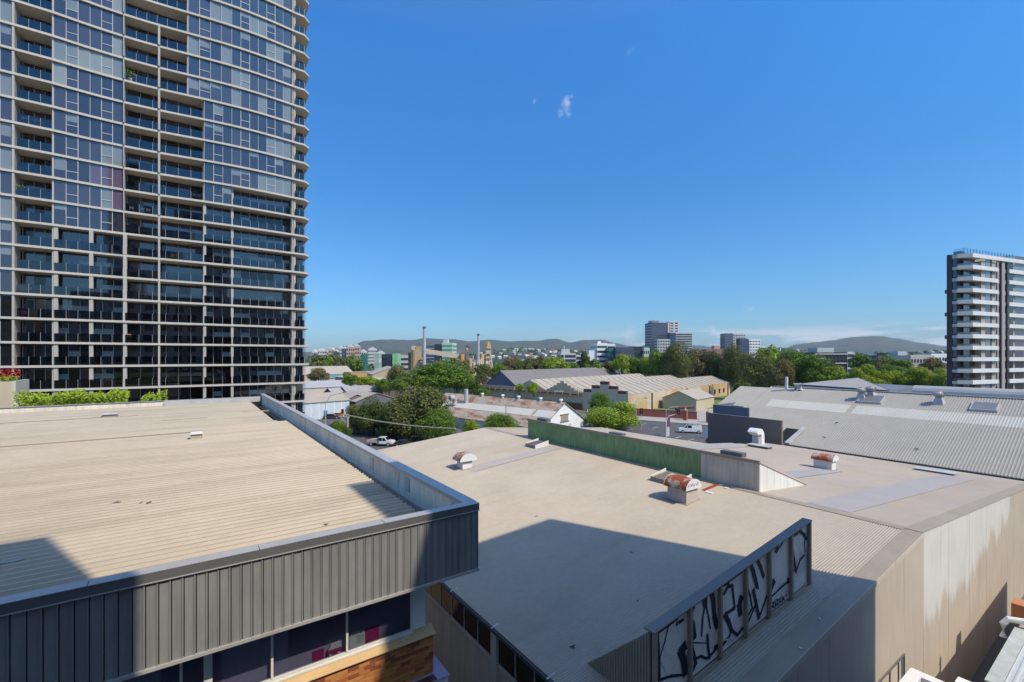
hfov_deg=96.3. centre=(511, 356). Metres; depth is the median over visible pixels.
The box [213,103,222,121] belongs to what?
window
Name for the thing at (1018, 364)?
window
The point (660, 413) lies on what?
brick fence
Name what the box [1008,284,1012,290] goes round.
window
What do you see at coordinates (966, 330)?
balcony door
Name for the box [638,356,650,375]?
tree
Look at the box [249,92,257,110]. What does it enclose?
window
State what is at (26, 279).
sliding door
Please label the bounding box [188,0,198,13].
window
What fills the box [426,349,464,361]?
conveyor
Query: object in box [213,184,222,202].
window
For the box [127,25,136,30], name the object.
sliding door
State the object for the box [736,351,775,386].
tree
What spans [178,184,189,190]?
sliding door
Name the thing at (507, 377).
dark roofed shed
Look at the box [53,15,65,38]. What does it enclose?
window
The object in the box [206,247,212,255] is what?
sliding door
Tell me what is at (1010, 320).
window
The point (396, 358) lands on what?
lime panel building
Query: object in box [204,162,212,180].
window
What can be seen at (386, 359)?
dark glass building
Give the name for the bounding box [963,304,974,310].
balcony door
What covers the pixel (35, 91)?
sliding door
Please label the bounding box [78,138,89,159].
window
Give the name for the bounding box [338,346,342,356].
distant block
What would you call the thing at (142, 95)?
sliding door
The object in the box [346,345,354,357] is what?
distant block
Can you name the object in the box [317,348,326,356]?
distant block
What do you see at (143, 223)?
sliding door
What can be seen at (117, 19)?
window
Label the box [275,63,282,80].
window
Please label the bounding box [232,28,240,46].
window
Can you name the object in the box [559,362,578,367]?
tree
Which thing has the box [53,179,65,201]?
window
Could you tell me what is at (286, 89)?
window
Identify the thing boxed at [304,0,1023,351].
sky
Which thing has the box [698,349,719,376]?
tree
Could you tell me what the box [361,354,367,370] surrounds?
green silo building
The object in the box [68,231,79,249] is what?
sliding door
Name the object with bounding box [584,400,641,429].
tree
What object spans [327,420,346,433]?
tree
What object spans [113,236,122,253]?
sliding door
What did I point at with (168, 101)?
sliding door
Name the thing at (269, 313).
sliding door
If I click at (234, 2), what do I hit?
window
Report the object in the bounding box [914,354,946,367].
white low office
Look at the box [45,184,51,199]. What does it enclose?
sliding door
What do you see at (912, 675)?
stair canopy
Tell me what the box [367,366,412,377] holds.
factory hall
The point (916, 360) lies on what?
cream grid office
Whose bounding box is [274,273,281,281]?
sliding door
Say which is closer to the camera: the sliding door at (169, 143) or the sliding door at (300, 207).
the sliding door at (169, 143)
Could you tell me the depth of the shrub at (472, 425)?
89.32 m
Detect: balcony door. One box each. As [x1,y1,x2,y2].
[963,258,974,264]
[963,270,974,276]
[963,281,974,287]
[963,293,974,299]
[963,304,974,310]
[963,316,974,322]
[963,327,974,333]
[963,338,974,345]
[963,350,974,356]
[963,361,974,368]
[963,373,974,379]
[963,384,974,387]
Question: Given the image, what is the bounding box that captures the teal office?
[605,348,614,361]
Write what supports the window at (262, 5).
in the apartment tower at (187, 142)
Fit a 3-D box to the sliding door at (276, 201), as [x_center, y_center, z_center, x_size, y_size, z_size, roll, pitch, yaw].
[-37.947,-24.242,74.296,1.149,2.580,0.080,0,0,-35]
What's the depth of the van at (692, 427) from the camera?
108.17 m
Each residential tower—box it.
[645,320,668,356]
[654,339,669,359]
[666,321,678,332]
[667,333,675,346]
[676,333,691,358]
[720,333,732,360]
[733,333,745,345]
[736,339,747,353]
[748,339,760,356]
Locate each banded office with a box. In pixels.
[558,349,575,364]
[576,355,589,363]
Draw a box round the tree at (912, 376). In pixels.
[886,366,929,385]
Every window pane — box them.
[431,583,439,603]
[441,586,450,614]
[453,597,463,627]
[465,608,476,640]
[478,620,490,654]
[499,639,514,678]
[516,655,533,681]
[535,672,544,681]
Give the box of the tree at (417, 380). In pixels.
[412,374,434,388]
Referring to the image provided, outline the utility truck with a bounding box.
[367,436,394,446]
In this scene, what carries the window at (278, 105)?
in the apartment tower at (187, 142)
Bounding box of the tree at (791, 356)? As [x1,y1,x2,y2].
[769,348,808,387]
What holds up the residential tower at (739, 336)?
on the ground at (984, 668)
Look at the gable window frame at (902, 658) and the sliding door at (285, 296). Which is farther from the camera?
the sliding door at (285, 296)
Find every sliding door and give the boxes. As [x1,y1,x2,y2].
[22,63,33,67]
[22,86,33,92]
[22,110,33,116]
[22,133,33,140]
[22,157,33,164]
[22,180,33,188]
[22,204,33,212]
[22,227,33,244]
[22,251,33,268]
[22,274,33,284]
[22,298,33,308]
[34,66,44,70]
[34,89,44,94]
[34,112,44,118]
[34,136,44,142]
[34,159,44,165]
[34,182,44,198]
[34,205,44,222]
[34,229,44,245]
[34,252,44,269]
[34,275,44,293]
[34,299,44,317]
[45,138,51,143]
[45,161,51,175]
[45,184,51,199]
[45,207,51,214]
[45,230,51,246]
[45,253,51,270]
[45,276,51,285]
[45,299,51,308]
[59,230,67,248]
[59,253,67,271]
[59,276,67,286]
[59,299,67,318]
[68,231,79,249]
[68,254,79,272]
[68,277,79,295]
[68,300,79,318]
[80,232,88,250]
[80,255,88,273]
[80,278,88,287]
[80,300,88,310]
[94,234,101,251]
[94,256,101,274]
[94,279,101,288]
[94,301,101,319]
[102,235,112,252]
[102,257,112,275]
[102,279,112,297]
[102,301,112,311]
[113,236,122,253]
[113,258,122,275]
[113,280,122,289]
[113,302,122,320]
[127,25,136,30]
[127,47,136,52]
[127,90,139,96]
[127,111,139,118]
[127,132,139,139]
[127,154,139,161]
[127,175,139,182]
[127,196,139,211]
[127,218,139,233]
[127,239,139,255]
[127,261,139,277]
[127,282,139,298]
[127,303,139,320]
[137,29,147,34]
[137,50,147,55]
[137,71,147,76]
[140,93,152,99]
[140,114,152,120]
[140,135,152,142]
[140,156,152,163]
[140,177,152,191]
[140,198,152,206]
[140,220,152,235]
[140,241,152,256]
[140,262,152,278]
[140,283,152,299]
[140,304,152,321]
[148,53,157,58]
[148,74,157,79]
[153,96,165,102]
[153,117,165,123]
[153,138,165,144]
[153,159,165,165]
[153,180,165,186]
[153,200,165,215]
[153,221,165,228]
[153,242,165,257]
[153,263,165,271]
[153,284,165,300]
[153,305,165,321]
[166,182,177,195]
[166,223,177,238]
[166,285,177,293]
[166,305,177,314]
[167,100,177,105]
[167,120,177,125]
[167,141,177,146]
[167,162,177,167]
[167,203,177,209]
[167,244,177,258]
[167,264,177,272]
[178,103,189,107]
[178,123,189,128]
[178,143,189,149]
[178,164,189,169]
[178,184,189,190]
[178,204,189,211]
[178,225,189,239]
[178,245,189,252]
[178,265,189,280]
[178,286,189,301]
[178,306,189,322]
[190,126,201,130]
[190,146,201,151]
[190,166,201,171]
[190,186,201,192]
[190,206,201,212]
[190,226,201,233]
[190,246,201,261]
[190,266,201,281]
[190,287,201,302]
[190,307,201,315]
[206,207,212,212]
[206,227,212,234]
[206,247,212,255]
[206,267,212,282]
[206,287,212,291]
[206,307,212,323]
[213,208,221,214]
[213,228,221,235]
[213,248,221,255]
[213,267,221,276]
[213,287,221,303]
[213,307,221,323]
[222,209,230,217]
[222,229,230,237]
[222,249,230,256]
[222,268,230,276]
[222,288,230,296]
[222,308,230,316]
[234,192,240,199]
[234,211,240,218]
[234,231,240,238]
[234,250,240,258]
[234,269,240,277]
[234,289,240,304]
[234,308,240,324]
[241,193,248,200]
[241,212,248,217]
[241,232,248,236]
[241,251,248,258]
[241,270,248,278]
[241,289,248,297]
[241,309,248,324]
[249,194,256,200]
[249,213,256,221]
[249,233,256,239]
[249,252,256,258]
[249,271,256,279]
[249,290,256,305]
[249,309,256,317]
[257,196,265,201]
[257,215,265,222]
[257,234,265,241]
[257,253,265,259]
[257,272,265,279]
[257,290,265,298]
[257,309,265,318]
[266,197,273,202]
[266,216,273,223]
[266,235,273,239]
[266,254,273,258]
[266,272,273,287]
[266,291,273,306]
[266,310,273,325]
[274,199,281,206]
[274,217,281,224]
[274,236,281,243]
[274,255,281,262]
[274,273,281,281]
[274,292,281,299]
[274,310,281,318]
[282,200,288,205]
[282,219,288,225]
[282,237,288,241]
[282,256,288,260]
[282,274,288,288]
[282,292,288,307]
[282,311,288,319]
[297,204,302,216]
[297,222,302,227]
[297,240,302,246]
[297,258,302,271]
[297,276,302,282]
[297,294,302,301]
[297,312,302,326]
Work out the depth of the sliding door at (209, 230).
69.03 m
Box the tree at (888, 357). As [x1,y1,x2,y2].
[881,354,895,361]
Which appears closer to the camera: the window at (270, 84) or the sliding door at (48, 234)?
the sliding door at (48, 234)
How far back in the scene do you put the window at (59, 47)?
58.85 m
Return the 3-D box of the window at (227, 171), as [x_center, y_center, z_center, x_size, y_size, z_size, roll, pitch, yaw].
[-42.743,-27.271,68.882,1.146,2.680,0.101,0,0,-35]
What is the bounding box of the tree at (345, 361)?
[340,356,351,368]
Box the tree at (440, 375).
[402,360,475,393]
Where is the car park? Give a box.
[317,417,377,443]
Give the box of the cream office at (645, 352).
[642,348,649,374]
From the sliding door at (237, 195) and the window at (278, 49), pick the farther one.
the window at (278, 49)
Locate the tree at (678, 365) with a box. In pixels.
[660,341,696,377]
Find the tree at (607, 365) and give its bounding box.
[600,360,614,371]
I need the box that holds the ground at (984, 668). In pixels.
[281,370,1023,681]
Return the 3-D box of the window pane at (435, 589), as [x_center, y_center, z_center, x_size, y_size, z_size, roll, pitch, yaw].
[-3.357,10.230,20.212,0.006,0.966,0.999,0,0,-35]
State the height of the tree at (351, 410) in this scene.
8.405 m
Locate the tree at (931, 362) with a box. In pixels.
[917,357,946,370]
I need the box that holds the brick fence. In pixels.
[632,408,696,419]
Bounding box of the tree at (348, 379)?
[341,373,358,385]
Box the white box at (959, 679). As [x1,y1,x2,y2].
[955,677,969,681]
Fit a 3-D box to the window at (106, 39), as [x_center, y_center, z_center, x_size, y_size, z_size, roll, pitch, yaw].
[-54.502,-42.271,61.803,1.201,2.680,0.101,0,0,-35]
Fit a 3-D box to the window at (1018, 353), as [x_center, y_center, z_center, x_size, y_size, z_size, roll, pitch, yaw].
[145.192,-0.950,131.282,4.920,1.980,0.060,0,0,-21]
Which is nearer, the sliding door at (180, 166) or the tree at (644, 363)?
the sliding door at (180, 166)
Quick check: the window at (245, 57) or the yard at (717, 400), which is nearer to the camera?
the window at (245, 57)
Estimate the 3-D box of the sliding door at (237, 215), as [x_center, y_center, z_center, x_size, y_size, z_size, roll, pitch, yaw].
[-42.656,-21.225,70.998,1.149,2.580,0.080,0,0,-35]
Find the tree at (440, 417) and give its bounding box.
[415,407,460,439]
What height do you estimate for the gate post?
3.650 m
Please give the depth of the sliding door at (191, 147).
68.90 m
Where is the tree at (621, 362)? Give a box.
[611,353,633,373]
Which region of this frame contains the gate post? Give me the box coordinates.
[683,408,687,420]
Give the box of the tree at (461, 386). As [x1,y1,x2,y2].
[448,368,474,393]
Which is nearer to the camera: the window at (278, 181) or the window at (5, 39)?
the window at (5, 39)
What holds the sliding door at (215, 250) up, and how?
in the apartment tower at (187, 142)
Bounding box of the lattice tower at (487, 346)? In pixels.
[475,341,492,376]
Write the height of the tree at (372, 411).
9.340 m
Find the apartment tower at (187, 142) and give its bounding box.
[0,0,308,420]
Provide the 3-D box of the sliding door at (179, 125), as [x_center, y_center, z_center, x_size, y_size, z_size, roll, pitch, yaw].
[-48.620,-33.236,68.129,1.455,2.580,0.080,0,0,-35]
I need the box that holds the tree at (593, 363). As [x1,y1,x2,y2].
[581,358,601,368]
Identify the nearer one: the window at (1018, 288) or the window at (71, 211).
the window at (71, 211)
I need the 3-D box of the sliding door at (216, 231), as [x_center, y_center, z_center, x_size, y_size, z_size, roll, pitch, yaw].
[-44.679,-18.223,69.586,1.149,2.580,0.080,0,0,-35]
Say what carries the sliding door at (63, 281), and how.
in the apartment tower at (187, 142)
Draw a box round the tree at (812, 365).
[790,352,836,382]
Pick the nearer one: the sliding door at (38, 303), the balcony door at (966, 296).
the sliding door at (38, 303)
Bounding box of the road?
[364,415,830,450]
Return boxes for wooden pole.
[338,415,349,428]
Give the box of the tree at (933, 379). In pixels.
[918,366,946,385]
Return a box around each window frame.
[180,591,412,681]
[425,585,534,681]
[878,653,904,681]
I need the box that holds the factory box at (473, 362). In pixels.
[472,356,476,367]
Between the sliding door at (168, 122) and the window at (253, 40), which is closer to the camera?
the sliding door at (168, 122)
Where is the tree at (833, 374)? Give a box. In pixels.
[815,366,848,381]
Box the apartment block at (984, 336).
[945,248,1023,389]
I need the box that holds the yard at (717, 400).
[655,395,728,409]
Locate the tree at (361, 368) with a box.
[354,358,363,371]
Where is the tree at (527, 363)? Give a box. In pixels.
[511,355,535,369]
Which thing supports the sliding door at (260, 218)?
in the apartment tower at (187, 142)
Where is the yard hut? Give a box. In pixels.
[662,388,714,410]
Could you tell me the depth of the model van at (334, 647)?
10.08 m
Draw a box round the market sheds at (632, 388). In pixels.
[442,373,729,412]
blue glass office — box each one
[613,347,633,358]
[633,347,643,358]
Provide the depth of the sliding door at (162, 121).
66.52 m
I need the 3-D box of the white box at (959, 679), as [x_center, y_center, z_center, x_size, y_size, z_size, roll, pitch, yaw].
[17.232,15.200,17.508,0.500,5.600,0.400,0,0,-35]
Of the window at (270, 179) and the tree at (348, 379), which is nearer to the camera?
the window at (270, 179)
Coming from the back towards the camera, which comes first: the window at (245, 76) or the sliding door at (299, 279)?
the sliding door at (299, 279)
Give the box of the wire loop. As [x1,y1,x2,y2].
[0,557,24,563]
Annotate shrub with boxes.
[342,427,352,437]
[354,376,376,384]
[372,378,388,393]
[379,427,388,435]
[380,381,393,395]
[462,419,478,431]
[467,379,483,394]
[475,388,490,395]
[480,412,519,426]
[515,384,523,397]
[526,382,538,399]
[731,380,751,391]
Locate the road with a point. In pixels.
(645, 427)
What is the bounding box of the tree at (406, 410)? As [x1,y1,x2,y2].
[379,384,452,441]
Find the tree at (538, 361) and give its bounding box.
[532,355,544,368]
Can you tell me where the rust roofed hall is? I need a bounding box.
[438,389,585,429]
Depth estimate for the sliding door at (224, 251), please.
70.27 m
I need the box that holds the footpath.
[635,416,707,424]
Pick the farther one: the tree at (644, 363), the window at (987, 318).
the tree at (644, 363)
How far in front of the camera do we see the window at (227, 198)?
68.98 m
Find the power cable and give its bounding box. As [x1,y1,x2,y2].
[345,414,455,428]
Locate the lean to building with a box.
[984,597,1023,681]
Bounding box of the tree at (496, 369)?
[488,364,507,378]
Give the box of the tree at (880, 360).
[859,356,888,369]
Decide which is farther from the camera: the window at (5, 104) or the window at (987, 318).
the window at (987, 318)
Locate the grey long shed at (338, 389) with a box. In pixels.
[323,387,343,392]
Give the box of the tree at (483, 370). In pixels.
[473,363,490,384]
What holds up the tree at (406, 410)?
on the ground at (984, 668)
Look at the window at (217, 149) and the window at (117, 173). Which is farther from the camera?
the window at (217, 149)
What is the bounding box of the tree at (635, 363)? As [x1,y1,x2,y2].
[627,355,641,373]
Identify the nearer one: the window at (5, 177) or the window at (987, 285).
the window at (5, 177)
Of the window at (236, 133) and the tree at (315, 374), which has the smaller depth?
the window at (236, 133)
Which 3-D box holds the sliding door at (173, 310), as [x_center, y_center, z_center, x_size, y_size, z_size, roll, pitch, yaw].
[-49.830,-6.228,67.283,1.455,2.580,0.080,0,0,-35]
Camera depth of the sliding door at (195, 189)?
68.91 m
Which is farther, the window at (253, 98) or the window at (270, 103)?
the window at (270, 103)
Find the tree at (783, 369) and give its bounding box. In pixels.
[759,357,795,387]
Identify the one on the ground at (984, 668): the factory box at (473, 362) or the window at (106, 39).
the factory box at (473, 362)
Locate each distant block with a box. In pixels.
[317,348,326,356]
[328,347,334,355]
[333,349,339,358]
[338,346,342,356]
[342,347,345,357]
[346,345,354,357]
[353,344,360,358]
[368,347,376,367]
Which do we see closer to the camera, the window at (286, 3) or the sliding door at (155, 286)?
the sliding door at (155, 286)
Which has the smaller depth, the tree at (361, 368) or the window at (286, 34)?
the window at (286, 34)
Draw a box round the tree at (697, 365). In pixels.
[686,348,706,376]
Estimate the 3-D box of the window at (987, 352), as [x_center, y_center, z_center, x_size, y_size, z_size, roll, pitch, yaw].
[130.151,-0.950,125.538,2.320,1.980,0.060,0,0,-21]
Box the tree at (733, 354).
[719,342,746,388]
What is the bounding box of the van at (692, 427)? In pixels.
[678,423,701,433]
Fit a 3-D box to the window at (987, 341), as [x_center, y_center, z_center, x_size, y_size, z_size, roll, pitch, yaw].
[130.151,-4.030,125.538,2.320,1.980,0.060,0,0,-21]
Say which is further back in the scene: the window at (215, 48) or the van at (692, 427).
the van at (692, 427)
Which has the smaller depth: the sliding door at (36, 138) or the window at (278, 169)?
the sliding door at (36, 138)
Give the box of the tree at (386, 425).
[376,412,401,437]
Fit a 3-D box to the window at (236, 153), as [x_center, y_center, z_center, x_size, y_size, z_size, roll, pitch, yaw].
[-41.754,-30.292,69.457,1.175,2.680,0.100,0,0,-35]
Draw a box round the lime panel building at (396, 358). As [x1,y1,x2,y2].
[392,354,400,366]
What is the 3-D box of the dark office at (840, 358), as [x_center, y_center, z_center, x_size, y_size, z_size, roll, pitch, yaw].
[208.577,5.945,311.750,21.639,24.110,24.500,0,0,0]
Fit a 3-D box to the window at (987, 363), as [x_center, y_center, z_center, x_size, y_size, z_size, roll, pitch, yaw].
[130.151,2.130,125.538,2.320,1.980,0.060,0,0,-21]
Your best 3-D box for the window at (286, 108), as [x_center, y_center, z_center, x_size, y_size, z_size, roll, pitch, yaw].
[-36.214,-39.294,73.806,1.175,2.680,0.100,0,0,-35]
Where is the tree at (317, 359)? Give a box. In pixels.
[309,354,325,365]
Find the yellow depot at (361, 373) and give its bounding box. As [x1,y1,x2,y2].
[344,371,369,376]
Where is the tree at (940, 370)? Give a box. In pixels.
[931,367,946,386]
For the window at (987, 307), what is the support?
in the apartment block at (984, 336)
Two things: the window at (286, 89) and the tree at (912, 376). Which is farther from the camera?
the tree at (912, 376)
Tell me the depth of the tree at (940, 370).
170.89 m
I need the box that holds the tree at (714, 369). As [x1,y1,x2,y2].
[708,354,727,378]
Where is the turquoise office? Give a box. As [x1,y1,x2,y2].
[856,351,910,370]
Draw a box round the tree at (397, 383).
[389,377,416,393]
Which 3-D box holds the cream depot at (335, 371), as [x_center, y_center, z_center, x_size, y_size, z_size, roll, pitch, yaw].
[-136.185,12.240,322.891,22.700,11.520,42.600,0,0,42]
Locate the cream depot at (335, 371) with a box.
[304,366,352,380]
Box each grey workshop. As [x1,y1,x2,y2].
[332,391,360,403]
[347,390,392,406]
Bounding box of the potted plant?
[125,70,135,80]
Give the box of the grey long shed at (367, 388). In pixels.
[341,383,421,397]
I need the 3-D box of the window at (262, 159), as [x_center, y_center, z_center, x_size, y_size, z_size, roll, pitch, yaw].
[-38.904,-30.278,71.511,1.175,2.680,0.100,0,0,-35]
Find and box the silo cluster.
[460,345,471,367]
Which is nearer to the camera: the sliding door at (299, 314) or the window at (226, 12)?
the window at (226, 12)
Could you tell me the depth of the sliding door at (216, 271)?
69.61 m
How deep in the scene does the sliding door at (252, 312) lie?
72.30 m
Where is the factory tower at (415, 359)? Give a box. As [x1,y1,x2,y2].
[408,346,430,371]
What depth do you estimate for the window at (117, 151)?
62.41 m
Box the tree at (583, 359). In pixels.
[577,351,588,367]
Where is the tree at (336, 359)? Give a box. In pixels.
[327,354,341,365]
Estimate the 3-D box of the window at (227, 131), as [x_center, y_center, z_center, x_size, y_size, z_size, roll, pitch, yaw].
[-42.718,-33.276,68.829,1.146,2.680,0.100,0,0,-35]
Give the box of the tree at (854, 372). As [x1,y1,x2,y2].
[834,367,872,381]
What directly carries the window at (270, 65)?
in the apartment tower at (187, 142)
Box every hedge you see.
[12,388,129,406]
[141,389,167,400]
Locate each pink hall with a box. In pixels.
[701,349,723,357]
[711,345,719,348]
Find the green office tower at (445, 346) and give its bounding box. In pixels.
[434,339,456,364]
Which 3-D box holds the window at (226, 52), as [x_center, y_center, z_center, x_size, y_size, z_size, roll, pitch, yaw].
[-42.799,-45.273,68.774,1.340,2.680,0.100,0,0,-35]
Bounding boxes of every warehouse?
[377,417,1023,681]
[708,377,1023,480]
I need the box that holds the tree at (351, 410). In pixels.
[345,403,367,433]
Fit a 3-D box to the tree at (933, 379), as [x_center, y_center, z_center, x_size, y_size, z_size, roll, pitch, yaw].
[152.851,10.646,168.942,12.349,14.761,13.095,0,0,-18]
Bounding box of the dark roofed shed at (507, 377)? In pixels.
[486,367,630,386]
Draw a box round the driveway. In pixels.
[696,409,712,419]
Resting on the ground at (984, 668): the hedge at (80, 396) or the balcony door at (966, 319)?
the hedge at (80, 396)
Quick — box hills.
[281,336,946,365]
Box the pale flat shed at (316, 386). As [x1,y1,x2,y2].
[304,380,356,393]
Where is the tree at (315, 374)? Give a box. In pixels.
[306,367,329,380]
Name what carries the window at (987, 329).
in the apartment block at (984, 336)
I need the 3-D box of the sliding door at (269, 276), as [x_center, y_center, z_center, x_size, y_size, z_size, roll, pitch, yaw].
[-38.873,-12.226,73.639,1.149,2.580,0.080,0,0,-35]
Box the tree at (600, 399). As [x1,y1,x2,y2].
[587,392,614,410]
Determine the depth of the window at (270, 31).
72.26 m
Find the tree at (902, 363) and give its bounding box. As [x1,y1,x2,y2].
[874,359,914,369]
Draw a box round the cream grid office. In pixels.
[909,355,933,371]
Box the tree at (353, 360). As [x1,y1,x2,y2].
[348,354,362,371]
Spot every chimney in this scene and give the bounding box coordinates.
[422,326,425,365]
[477,334,479,364]
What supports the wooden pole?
on the car park
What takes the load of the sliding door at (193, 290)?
in the apartment tower at (187, 142)
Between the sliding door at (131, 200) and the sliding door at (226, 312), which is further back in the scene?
the sliding door at (226, 312)
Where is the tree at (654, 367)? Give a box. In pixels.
[646,349,669,375]
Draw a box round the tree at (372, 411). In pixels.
[351,395,386,434]
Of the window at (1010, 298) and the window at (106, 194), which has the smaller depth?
the window at (106, 194)
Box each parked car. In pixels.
[323,413,340,418]
[393,439,414,445]
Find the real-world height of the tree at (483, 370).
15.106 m
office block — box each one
[401,355,407,370]
[426,345,433,363]
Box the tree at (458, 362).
[430,358,474,373]
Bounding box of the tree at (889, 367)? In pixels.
[876,363,907,382]
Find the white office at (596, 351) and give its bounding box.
[586,341,607,363]
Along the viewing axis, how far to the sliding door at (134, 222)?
64.77 m
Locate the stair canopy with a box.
[899,668,943,681]
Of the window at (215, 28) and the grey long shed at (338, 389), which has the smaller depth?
the window at (215, 28)
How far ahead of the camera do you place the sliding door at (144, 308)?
65.60 m
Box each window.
[0,0,11,21]
[0,23,11,46]
[0,48,11,70]
[0,72,11,95]
[0,97,11,120]
[0,122,11,144]
[0,146,11,169]
[0,171,11,193]
[0,196,11,218]
[53,0,65,14]
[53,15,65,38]
[53,38,65,61]
[53,62,65,84]
[53,85,65,108]
[53,109,65,131]
[53,132,65,154]
[53,156,65,178]
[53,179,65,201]
[53,203,65,224]
[66,0,78,19]
[66,19,78,42]
[66,42,78,65]
[66,66,78,88]
[66,89,78,111]
[66,112,78,134]
[66,135,78,157]
[66,159,77,180]
[66,182,77,203]
[66,205,77,226]
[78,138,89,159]
[78,161,89,182]
[78,184,89,204]
[78,207,89,227]
[79,1,89,23]
[79,24,89,45]
[79,47,89,68]
[79,70,89,91]
[79,93,89,114]
[79,116,89,136]
[90,0,100,4]
[90,5,100,26]
[90,28,100,49]
[90,50,100,71]
[90,73,100,94]
[90,96,100,116]
[90,118,100,139]
[90,141,100,161]
[90,163,100,184]
[90,186,100,206]
[90,209,100,229]
[101,0,112,8]
[101,9,112,30]
[101,31,112,53]
[101,54,112,75]
[101,76,112,97]
[101,98,112,119]
[101,121,112,142]
[101,143,112,164]
[101,165,112,186]
[101,188,112,208]
[101,210,112,230]
[113,0,122,12]
[113,13,122,34]
[113,35,122,56]
[113,57,122,78]
[113,80,122,100]
[113,102,122,122]
[113,124,122,144]
[113,146,122,165]
[113,168,122,187]
[113,190,122,209]
[113,212,122,231]
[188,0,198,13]
[188,14,198,34]
[188,35,198,54]
[188,56,198,75]
[188,76,198,96]
[199,0,209,16]
[199,17,209,37]
[199,38,209,57]
[199,58,209,78]
[199,79,209,98]
[204,101,212,119]
[204,121,212,139]
[204,141,212,160]
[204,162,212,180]
[204,183,212,201]
[210,0,220,20]
[210,21,220,40]
[210,41,220,60]
[210,61,220,80]
[210,82,220,101]
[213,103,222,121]
[213,123,222,141]
[213,143,222,162]
[213,164,222,182]
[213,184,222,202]
[221,4,231,23]
[221,24,231,43]
[221,44,231,63]
[221,65,231,83]
[221,85,231,103]
[223,105,231,123]
[223,125,231,143]
[223,145,231,163]
[223,166,231,183]
[223,186,231,203]
[232,0,240,7]
[232,8,240,26]
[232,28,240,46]
[232,48,240,66]
[232,68,240,86]
[232,88,240,106]
[232,107,240,125]
[232,127,240,145]
[232,147,240,165]
[232,167,240,185]
[241,0,249,10]
[241,12,249,30]
[241,31,248,49]
[241,51,249,69]
[241,70,249,88]
[241,90,248,108]
[241,110,249,128]
[241,130,249,147]
[241,149,248,167]
[241,170,249,187]
[249,34,257,52]
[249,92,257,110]
[249,151,257,169]
[250,0,257,13]
[250,15,257,33]
[250,54,257,71]
[250,73,257,91]
[250,112,257,130]
[250,132,257,149]
[250,171,257,188]
[258,0,266,17]
[258,18,266,36]
[258,37,266,55]
[258,57,266,74]
[258,76,266,94]
[258,95,266,113]
[258,114,266,132]
[258,134,266,151]
[258,153,266,171]
[258,173,266,190]
[267,3,274,20]
[267,22,274,39]
[267,41,274,58]
[267,60,274,77]
[267,79,274,96]
[267,98,274,115]
[267,117,274,134]
[267,136,274,153]
[267,155,274,172]
[267,175,274,192]
[275,0,282,5]
[275,6,282,24]
[275,25,282,43]
[275,44,282,61]
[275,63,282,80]
[275,82,282,99]
[275,101,282,118]
[275,120,282,137]
[275,139,282,156]
[275,158,282,174]
[275,177,282,193]
[283,0,290,9]
[283,10,290,27]
[283,29,290,46]
[283,47,290,65]
[283,66,290,83]
[283,85,290,102]
[283,103,290,120]
[283,132,290,139]
[283,141,290,158]
[283,160,290,176]
[283,178,290,195]
[882,660,900,681]
[985,260,989,266]
[985,271,989,277]
[985,282,989,288]
[985,293,989,300]
[985,305,989,311]
[985,316,989,322]
[985,327,989,334]
[985,339,989,345]
[985,350,989,356]
[985,361,989,367]
[985,372,989,379]
[1008,263,1012,269]
[1008,274,1012,279]
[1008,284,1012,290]
[1008,295,1012,301]
[1008,306,1012,312]
[1008,317,1012,323]
[1008,328,1012,334]
[1008,339,1012,345]
[1008,350,1012,356]
[1008,361,1012,367]
[1008,372,1012,378]
[1008,383,1012,388]
[1015,264,1023,270]
[1015,274,1023,281]
[1015,285,1023,291]
[1015,296,1023,302]
[1015,307,1023,313]
[1015,318,1023,324]
[1015,329,1023,335]
[1015,339,1023,345]
[1015,350,1023,356]
[1015,361,1023,367]
[1015,372,1023,378]
[1015,383,1023,388]
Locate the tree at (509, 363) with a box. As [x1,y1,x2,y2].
[500,356,516,369]
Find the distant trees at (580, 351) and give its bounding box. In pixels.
[282,347,946,370]
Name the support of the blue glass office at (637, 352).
on the ground at (984, 668)
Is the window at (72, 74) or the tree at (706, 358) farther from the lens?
the tree at (706, 358)
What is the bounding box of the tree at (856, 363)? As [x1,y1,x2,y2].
[847,354,873,368]
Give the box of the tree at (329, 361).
[321,355,333,365]
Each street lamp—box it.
[325,392,346,424]
[666,413,677,436]
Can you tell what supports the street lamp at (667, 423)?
on the road
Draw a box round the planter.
[0,369,28,406]
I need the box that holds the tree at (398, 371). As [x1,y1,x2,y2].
[385,363,406,380]
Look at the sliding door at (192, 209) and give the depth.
68.98 m
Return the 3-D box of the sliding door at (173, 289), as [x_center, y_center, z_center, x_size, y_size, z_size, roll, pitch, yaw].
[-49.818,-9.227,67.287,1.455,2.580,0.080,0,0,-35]
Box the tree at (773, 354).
[757,344,781,366]
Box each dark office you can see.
[796,348,847,382]
[846,352,853,371]
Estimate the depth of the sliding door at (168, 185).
67.25 m
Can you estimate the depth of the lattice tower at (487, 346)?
305.58 m
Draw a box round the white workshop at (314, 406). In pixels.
[304,392,349,419]
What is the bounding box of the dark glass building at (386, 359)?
[381,354,391,367]
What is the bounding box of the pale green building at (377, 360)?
[374,353,380,369]
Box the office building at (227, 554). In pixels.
[0,394,479,681]
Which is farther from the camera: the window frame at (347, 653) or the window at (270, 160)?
the window at (270, 160)
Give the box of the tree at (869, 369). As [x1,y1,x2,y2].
[860,364,896,383]
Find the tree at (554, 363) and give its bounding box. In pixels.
[539,356,569,368]
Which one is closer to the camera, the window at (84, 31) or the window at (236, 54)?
the window at (84, 31)

